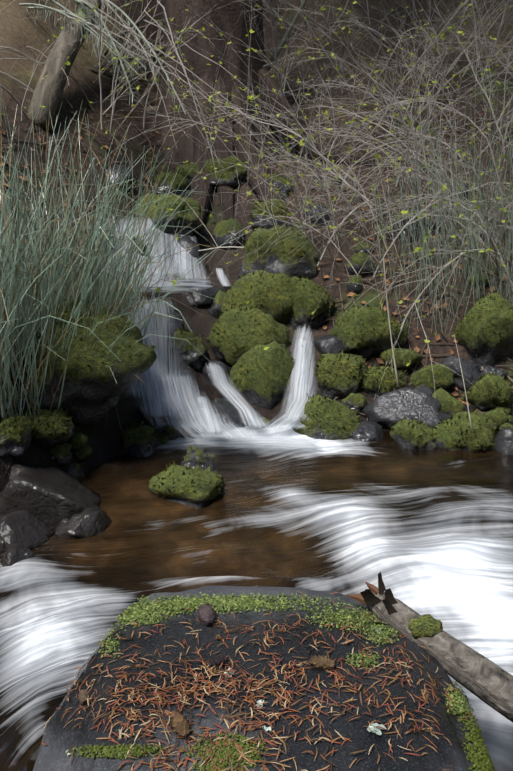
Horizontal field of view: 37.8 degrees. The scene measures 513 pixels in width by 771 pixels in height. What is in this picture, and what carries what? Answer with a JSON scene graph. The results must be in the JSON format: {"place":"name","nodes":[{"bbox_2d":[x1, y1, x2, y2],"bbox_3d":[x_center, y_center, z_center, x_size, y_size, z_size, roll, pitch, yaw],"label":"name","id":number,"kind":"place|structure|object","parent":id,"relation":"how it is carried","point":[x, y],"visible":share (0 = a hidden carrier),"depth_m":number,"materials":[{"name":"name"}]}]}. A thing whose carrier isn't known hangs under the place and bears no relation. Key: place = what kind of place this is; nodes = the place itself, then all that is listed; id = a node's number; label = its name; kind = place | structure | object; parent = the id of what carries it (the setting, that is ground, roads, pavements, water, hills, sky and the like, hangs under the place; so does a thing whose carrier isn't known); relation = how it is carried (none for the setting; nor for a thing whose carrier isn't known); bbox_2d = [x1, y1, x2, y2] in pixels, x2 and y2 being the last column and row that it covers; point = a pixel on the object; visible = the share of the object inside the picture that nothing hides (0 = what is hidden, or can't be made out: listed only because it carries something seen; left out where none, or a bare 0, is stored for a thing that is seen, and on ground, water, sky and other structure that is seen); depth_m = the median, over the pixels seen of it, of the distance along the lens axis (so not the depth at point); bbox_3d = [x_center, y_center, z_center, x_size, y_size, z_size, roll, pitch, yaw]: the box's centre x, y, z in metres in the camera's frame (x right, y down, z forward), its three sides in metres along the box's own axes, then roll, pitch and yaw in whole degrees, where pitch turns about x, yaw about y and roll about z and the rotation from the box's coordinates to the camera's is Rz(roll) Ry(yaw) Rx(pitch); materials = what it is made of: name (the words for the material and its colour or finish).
{"place":"outdoors","nodes":[
{"label":"outdoors","id":0,"kind":"place"},
{"bbox_2d":[0,424,512,770],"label":"stream water","id":1,"kind":"structure","parent":0,"point":[423,532],"depth_m":2.13,"materials":[{"name":"liquid"}]},
{"bbox_2d":[0,0,512,492],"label":"terrain","id":2,"kind":"structure","parent":0,"point":[102,434],"depth_m":4.31,"materials":[{"name":"brown soil"}]},
{"bbox_2d":[27,0,163,131],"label":"dead wood","id":3,"kind":"object","parent":2,"relation":"on","point":[54,77],"visible":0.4,"depth_m":4.08,"materials":[{"name":"grey wood"}]},
{"bbox_2d":[19,0,185,117],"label":"lichen branches","id":4,"kind":"object","parent":3,"relation":"attached to","point":[82,5],"visible":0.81,"depth_m":4.17,"materials":[{"name":"grey plant"}]},
{"bbox_2d":[105,216,318,449],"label":"cascade water","id":5,"kind":"structure","parent":2,"relation":"on","point":[182,408],"depth_m":3.03,"materials":[{"name":"white liquid"}]},
{"bbox_2d":[0,95,512,429],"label":"forest litter","id":6,"kind":"object","parent":2,"relation":"on","point":[416,348],"visible":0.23,"depth_m":3.69,"materials":[{"name":"brown plant"}]},
{"bbox_2d":[0,154,512,566],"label":"bank rocks","id":7,"kind":"object","parent":2,"relation":"on","point":[40,504],"visible":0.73,"depth_m":3.11,"materials":[{"name":"stone"},{"name":"moss"}]},
{"bbox_2d":[0,0,512,429],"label":"bare twigs","id":8,"kind":"object","parent":2,"relation":"on","point":[277,52],"visible":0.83,"depth_m":3.81,"materials":[{"name":"grey plant"}]},
{"bbox_2d":[0,80,512,421],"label":"rush stems","id":9,"kind":"object","parent":2,"relation":"on","point":[23,301],"visible":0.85,"depth_m":2.60,"materials":[{"name":"green plant"}]},
{"bbox_2d":[33,585,487,770],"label":"boulder","id":10,"kind":"object","parent":2,"relation":"on","point":[59,739],"visible":0.73,"depth_m":1.18,"materials":[{"name":"stone"}]},
{"bbox_2d":[78,689,89,703],"bbox_3d":[-0.280,0.504,1.212,0.021,0.019,0.029,-1,18,-2],"label":"cone","id":11,"kind":"object","parent":10,"relation":"on","point":[83,695],"visible":1,"depth_m":1.21,"materials":[{"name":"brown plant"}]},
{"bbox_2d":[169,709,189,737],"bbox_3d":[-0.113,0.502,1.109,0.028,0.029,0.044,-12,22,-34],"label":"cone","id":12,"kind":"object","parent":10,"relation":"on","point":[179,723],"visible":1,"depth_m":1.10,"materials":[{"name":"brown plant"}]},
{"bbox_2d":[197,602,215,625],"bbox_3d":[-0.090,0.417,1.362,0.031,0.032,0.050,-4,18,-12],"label":"pebble","id":13,"kind":"object","parent":10,"relation":"on","point":[206,612],"visible":1,"depth_m":1.35,"materials":[{"name":"grey stone"}]},
{"bbox_2d":[208,654,226,669],"bbox_3d":[-0.064,0.456,1.234,0.034,0.023,0.021,-6,19,-18],"label":"pebble","id":14,"kind":"object","parent":10,"relation":"on","point":[218,661],"visible":1,"depth_m":1.23,"materials":[{"name":"stone"}]},
{"bbox_2d":[66,627,385,755],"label":"lichen patches","id":15,"kind":"object","parent":10,"relation":"on","point":[374,729],"visible":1,"depth_m":1.09,"materials":[{"name":"white plant"}]},
{"bbox_2d":[42,591,475,770],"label":"fallen needles","id":16,"kind":"object","parent":10,"relation":"on","point":[208,681],"visible":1,"depth_m":1.16,"materials":[{"name":"brown plant"}]},
{"bbox_2d":[65,592,495,770],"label":"moss patch","id":17,"kind":"object","parent":10,"relation":"on","point":[139,612],"visible":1,"depth_m":1.30,"materials":[{"name":"green plant"}]},
{"bbox_2d":[309,654,334,671],"bbox_3d":[0.107,0.449,1.212,0.042,0.027,0.028,6,19,19],"label":"cone","id":18,"kind":"object","parent":10,"relation":"on","point":[319,662],"visible":1,"depth_m":1.21,"materials":[{"name":"brown plant"}]},
{"bbox_2d":[370,593,512,721],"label":"fallen log","id":19,"kind":"object","parent":10,"relation":"on","point":[487,681],"visible":0.81,"depth_m":1.27,"materials":[{"name":"grey wood"}]},
{"bbox_2d":[346,572,397,623],"bbox_3d":[0.215,0.390,1.379,0.111,0.093,0.064,17,24,41],"label":"splintered wood","id":20,"kind":"object","parent":19,"relation":"attached to","point":[367,597],"visible":0.92,"depth_m":1.36,"materials":[{"name":"wood"}]},
{"bbox_2d":[408,614,442,638],"bbox_3d":[0.299,0.427,1.328,0.061,0.031,0.060,4,18,13],"label":"moss clump","id":21,"kind":"object","parent":19,"relation":"on","point":[424,625],"visible":0.96,"depth_m":1.31,"materials":[{"name":"green plant"}]},
{"bbox_2d":[155,0,374,238],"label":"trunk","id":22,"kind":"object","parent":2,"relation":"on","point":[227,19],"visible":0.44,"depth_m":4.48,"materials":[{"name":"brown plant"}]}
]}

